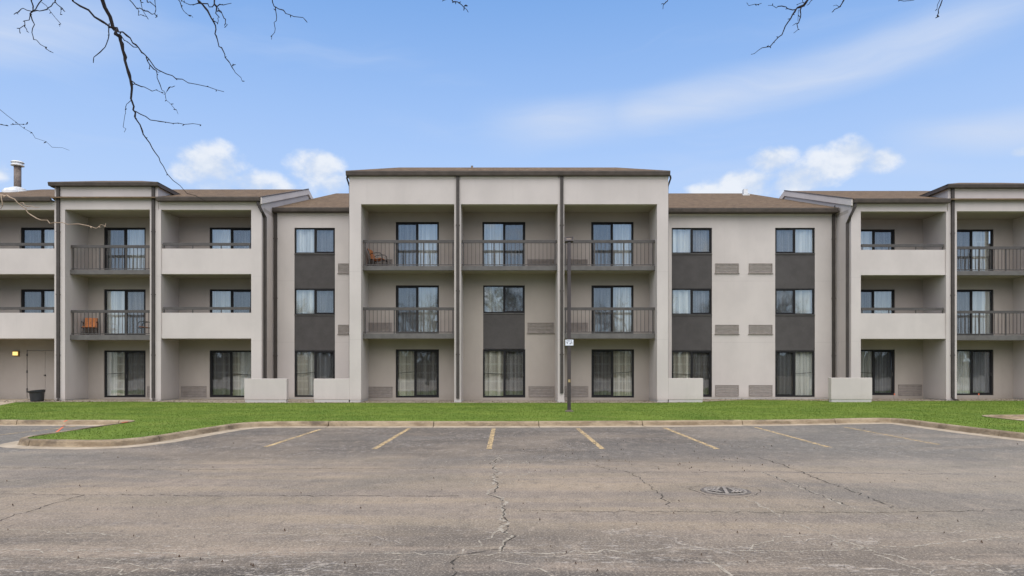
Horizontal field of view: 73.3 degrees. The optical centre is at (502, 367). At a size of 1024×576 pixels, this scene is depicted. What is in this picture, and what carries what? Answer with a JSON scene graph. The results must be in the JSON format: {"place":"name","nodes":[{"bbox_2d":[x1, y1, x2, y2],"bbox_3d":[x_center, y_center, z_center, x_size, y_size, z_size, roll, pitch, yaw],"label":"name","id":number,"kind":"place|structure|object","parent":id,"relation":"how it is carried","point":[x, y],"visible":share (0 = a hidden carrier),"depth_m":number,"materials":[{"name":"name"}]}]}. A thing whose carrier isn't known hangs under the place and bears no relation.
{"place":"outdoors","nodes":[
{"label":"outdoors","id":0,"kind":"place"},
{"bbox_2d":[0,399,28,404],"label":"path","id":1,"kind":"structure","parent":0,"point":[9,400],"depth_m":33.02,"materials":[{"name":"concrete"}]},
{"bbox_2d":[0,420,1023,575],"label":"parking lot","id":2,"kind":"structure","parent":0,"point":[239,505],"depth_m":8.63,"materials":[{"name":"grey asphalt"}]},
{"bbox_2d":[0,415,1023,448],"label":"kerb","id":3,"kind":"structure","parent":2,"relation":"on","point":[27,442],"depth_m":19.93,"materials":[{"name":"concrete"}]},
{"bbox_2d":[700,486,750,495],"bbox_3d":[3.069,1.690,9.493,0.670,0.019,0.670,0,0,12],"label":"manhole cover","id":4,"kind":"object","parent":2,"relation":"in","point":[729,491],"visible":1,"depth_m":9.44,"materials":[{"name":"metal"}]},
{"bbox_2d":[0,399,1023,439],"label":"lawn","id":5,"kind":"structure","parent":0,"point":[160,430],"depth_m":23.77,"materials":[{"name":"plant"}]},
{"bbox_2d":[244,379,288,401],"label":"wall","id":6,"kind":"structure","parent":5,"relation":"on","point":[266,390],"depth_m":31.30,"materials":[{"name":"paint"}]},
{"bbox_2d":[314,379,349,401],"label":"wall","id":7,"kind":"structure","parent":5,"relation":"on","point":[331,390],"depth_m":31.46,"materials":[{"name":"paint"}]},
{"bbox_2d":[19,399,1022,402],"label":"mulch strip","id":8,"kind":"object","parent":5,"relation":"on","point":[312,400],"visible":0.48,"depth_m":33.15,"materials":[{"name":"brown soil"}]},
{"bbox_2d":[26,389,45,401],"bbox_3d":[-21.842,1.297,32.200,0.758,0.555,0.760,-3,0,0],"label":"planter tub","id":9,"kind":"object","parent":8,"relation":"on","point":[36,395],"visible":0.96,"depth_m":31.96,"materials":[{"name":"black plastic"}]},
{"bbox_2d":[2,398,1023,402],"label":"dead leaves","id":10,"kind":"object","parent":8,"relation":"on","point":[508,402],"visible":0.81,"depth_m":31.94,"materials":[{"name":"brown plant"}]},
{"bbox_2d":[564,236,573,411],"bbox_3d":[2.380,-1.556,24.800,0.310,6.356,0.280,0,0,0],"label":"lamp post","id":11,"kind":"object","parent":5,"relation":"on","point":[569,341],"visible":0.98,"depth_m":24.74,"materials":[{"name":"brown metal"}]},
{"bbox_2d":[668,378,702,401],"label":"wall","id":12,"kind":"structure","parent":5,"relation":"on","point":[685,389],"depth_m":31.46,"materials":[{"name":"paint"}]},
{"bbox_2d":[828,378,871,401],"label":"wall","id":13,"kind":"structure","parent":5,"relation":"on","point":[849,389],"depth_m":31.60,"materials":[{"name":"paint"}]},
{"bbox_2d":[0,0,1023,243],"label":"sky","id":14,"kind":"structure","parent":0,"point":[867,95],"materials":[{"name":"blue"}]},
{"label":"ground","id":15,"kind":"structure","parent":0,"visible":0},
{"bbox_2d":[0,0,467,228],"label":"bare tree","id":16,"kind":"object","parent":15,"relation":"on","point":[114,28],"visible":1,"depth_m":6.99,"materials":[{"name":"brown plant"}]},
{"bbox_2d":[0,160,1023,401],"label":"apartment building","id":17,"kind":"structure","parent":15,"relation":"on","point":[460,295],"depth_m":33.49,"materials":[{"name":"paint"}]},
{"bbox_2d":[21,228,53,248],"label":"sliding door","id":18,"kind":"structure","parent":17,"relation":"in","point":[29,235],"depth_m":35.01,"materials":[{"name":"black glass"}]},
{"bbox_2d":[21,289,53,312],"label":"sliding door","id":19,"kind":"structure","parent":17,"relation":"in","point":[30,297],"depth_m":35.01,"materials":[{"name":"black glass"}]},
{"bbox_2d":[26,351,53,397],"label":"service door","id":20,"kind":"structure","parent":17,"relation":"in","point":[40,364],"depth_m":34.83,"materials":[{"name":"beige paint"}]},
{"bbox_2d":[81,318,97,334],"bbox_3d":[-20.526,-2.054,34.182,0.670,0.918,0.779,0,0,-22],"label":"patio chair","id":21,"kind":"object","parent":17,"relation":"on","point":[95,323],"visible":0.76,"depth_m":34.40,"materials":[{"name":"orange wood"}]},
{"bbox_2d":[105,228,145,269],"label":"sliding door","id":22,"kind":"structure","parent":17,"relation":"in","point":[113,236],"depth_m":35.02,"materials":[{"name":"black glass"}]},
{"bbox_2d":[105,289,145,334],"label":"sliding door","id":23,"kind":"structure","parent":17,"relation":"in","point":[115,299],"depth_m":35.01,"materials":[{"name":"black glass"}]},
{"bbox_2d":[105,350,145,396],"bbox_3d":[-19.127,0.297,34.986,2.104,2.374,0.311,0,0,0],"label":"sliding door","id":24,"kind":"structure","parent":17,"relation":"in","point":[125,370],"depth_m":35.03,"materials":[{"name":"black glass"}]},
{"bbox_2d":[137,321,149,334],"bbox_3d":[-17.598,-2.054,34.106,0.779,0.918,0.670,0,0,-10],"label":"patio chair","id":25,"kind":"object","parent":17,"relation":"on","point":[139,327],"visible":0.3,"depth_m":33.79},
{"bbox_2d":[210,228,250,248],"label":"sliding door","id":26,"kind":"structure","parent":17,"relation":"in","point":[217,235],"depth_m":35.02,"materials":[{"name":"clear glass"}]},
{"bbox_2d":[210,289,250,312],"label":"sliding door","id":27,"kind":"structure","parent":17,"relation":"in","point":[218,297],"depth_m":35.02,"materials":[{"name":"clear glass"}]},
{"bbox_2d":[210,350,250,396],"bbox_3d":[-13.758,0.297,34.986,2.158,2.374,0.312,0,0,0],"label":"sliding door","id":28,"kind":"structure","parent":17,"relation":"in","point":[229,369],"depth_m":35.01,"materials":[{"name":"clear glass"}]},
{"bbox_2d":[295,228,334,253],"bbox_3d":[-9.495,-6.422,34.885,2.044,1.305,0.270,0,0,0],"label":"window","id":29,"kind":"structure","parent":17,"relation":"in","point":[309,240],"depth_m":34.91,"materials":[{"name":"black glass"}]},
{"bbox_2d":[295,289,334,314],"bbox_3d":[-9.495,-3.349,34.885,2.044,1.318,0.270,0,0,0],"label":"window","id":30,"kind":"structure","parent":17,"relation":"in","point":[307,301],"depth_m":34.91,"materials":[{"name":"clear glass"}]},
{"bbox_2d":[295,350,334,396],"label":"sliding door","id":31,"kind":"structure","parent":17,"relation":"in","point":[310,365],"depth_m":34.92,"materials":[{"name":"clear glass"}]},
{"bbox_2d":[367,248,386,265],"bbox_3d":[-5.964,-5.174,32.606,0.779,0.918,0.670,0,0,10],"label":"patio chair","id":32,"kind":"object","parent":17,"relation":"on","point":[371,256],"visible":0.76,"depth_m":32.55,"materials":[{"name":"brown wood"}]},
{"bbox_2d":[396,222,438,265],"bbox_3d":[-4.131,-5.901,33.385,2.085,2.302,0.310,0,0,0],"label":"sliding door","id":33,"kind":"structure","parent":17,"relation":"in","point":[406,253],"depth_m":33.42,"materials":[{"name":"clear glass"}]},
{"bbox_2d":[396,285,438,331],"bbox_3d":[-4.131,-2.810,33.375,2.085,2.359,0.290,0,0,0],"label":"sliding door","id":34,"kind":"structure","parent":17,"relation":"in","point":[406,295],"depth_m":33.41,"materials":[{"name":"clear glass"}]},
{"bbox_2d":[396,349,438,397],"bbox_3d":[-4.131,0.264,33.375,2.085,2.329,0.289,0,0,0],"label":"sliding door","id":35,"kind":"structure","parent":17,"relation":"in","point":[417,370],"depth_m":33.41,"materials":[{"name":"clear glass"}]},
{"bbox_2d":[482,222,524,265],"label":"sliding door","id":36,"kind":"structure","parent":17,"relation":"in","point":[490,230],"depth_m":33.42,"materials":[{"name":"clear glass"}]},
{"bbox_2d":[483,349,524,397],"bbox_3d":[0.058,0.264,33.375,2.046,2.329,0.290,0,0,0],"label":"sliding door","id":37,"kind":"structure","parent":17,"relation":"in","point":[503,369],"depth_m":33.41,"materials":[{"name":"clear glass"}]},
{"bbox_2d":[483,285,524,312],"bbox_3d":[0.051,-3.320,33.386,2.007,1.338,0.272,0,0,0],"label":"window","id":38,"kind":"structure","parent":17,"relation":"in","point":[496,298],"depth_m":33.41,"materials":[{"name":"clear glass"}]},
{"bbox_2d":[591,222,632,265],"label":"sliding door","id":39,"kind":"structure","parent":17,"relation":"in","point":[608,253],"depth_m":33.41,"materials":[{"name":"clear glass"}]},
{"bbox_2d":[591,285,632,331],"bbox_3d":[5.289,-2.810,33.385,2.033,2.359,0.310,0,0,0],"label":"sliding door","id":40,"kind":"structure","parent":17,"relation":"in","point":[601,295],"depth_m":33.43,"materials":[{"name":"clear glass"}]},
{"bbox_2d":[591,349,633,397],"bbox_3d":[5.302,0.264,33.376,2.059,2.329,0.292,0,0,0],"label":"sliding door","id":41,"kind":"structure","parent":17,"relation":"in","point":[612,370],"depth_m":33.42,"materials":[{"name":"clear glass"}]},
{"bbox_2d":[672,228,711,253],"bbox_3d":[9.570,-6.450,35.036,2.040,1.310,0.272,0,0,0],"label":"window","id":42,"kind":"structure","parent":17,"relation":"in","point":[684,240],"depth_m":35.04,"materials":[{"name":"clear glass"}]},
{"bbox_2d":[672,289,711,314],"bbox_3d":[9.570,-3.363,35.036,2.040,1.324,0.273,0,0,0],"label":"window","id":43,"kind":"structure","parent":17,"relation":"in","point":[684,301],"depth_m":35.06,"materials":[{"name":"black glass"}]},
{"bbox_2d":[672,350,711,396],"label":"sliding door","id":44,"kind":"structure","parent":17,"relation":"in","point":[685,363],"depth_m":35.06,"materials":[{"name":"clear glass"}]},
{"bbox_2d":[775,228,813,253],"bbox_3d":[14.798,-6.450,35.036,2.013,1.310,0.273,0,0,0],"label":"window","id":45,"kind":"structure","parent":17,"relation":"in","point":[787,240],"depth_m":35.06,"materials":[{"name":"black glass"}]},
{"bbox_2d":[775,289,813,314],"bbox_3d":[14.798,-3.363,35.036,2.013,1.324,0.272,0,0,0],"label":"window","id":46,"kind":"structure","parent":17,"relation":"in","point":[787,301],"depth_m":35.05,"materials":[{"name":"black glass"}]},
{"bbox_2d":[775,350,813,396],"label":"sliding door","id":47,"kind":"structure","parent":17,"relation":"in","point":[794,369],"depth_m":35.07,"materials":[{"name":"clear glass"}]},
{"bbox_2d":[861,230,893,249],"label":"sliding door","id":48,"kind":"structure","parent":17,"relation":"in","point":[867,236],"depth_m":35.36,"materials":[{"name":"clear glass"}]},
{"bbox_2d":[861,290,893,312],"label":"sliding door","id":49,"kind":"structure","parent":17,"relation":"in","point":[869,298],"depth_m":35.36,"materials":[{"name":"clear glass"}]},
{"bbox_2d":[861,350,893,394],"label":"sliding door","id":50,"kind":"structure","parent":17,"relation":"in","point":[878,365],"depth_m":35.34,"materials":[{"name":"clear glass"}]},
{"bbox_2d":[957,230,992,270],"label":"sliding door","id":51,"kind":"structure","parent":17,"relation":"in","point":[964,237],"depth_m":35.34,"materials":[{"name":"clear glass"}]},
{"bbox_2d":[957,290,992,334],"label":"sliding door","id":52,"kind":"structure","parent":17,"relation":"in","point":[967,300],"depth_m":35.34,"materials":[{"name":"clear glass"}]},
{"bbox_2d":[957,350,992,394],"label":"sliding door","id":53,"kind":"structure","parent":17,"relation":"in","point":[974,367],"depth_m":35.34,"materials":[{"name":"clear glass"}]},
{"bbox_2d":[662,0,942,54],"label":"bare tree","id":54,"kind":"object","parent":15,"relation":"on","point":[803,5],"visible":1,"depth_m":7.20,"materials":[{"name":"brown plant"}]}
]}

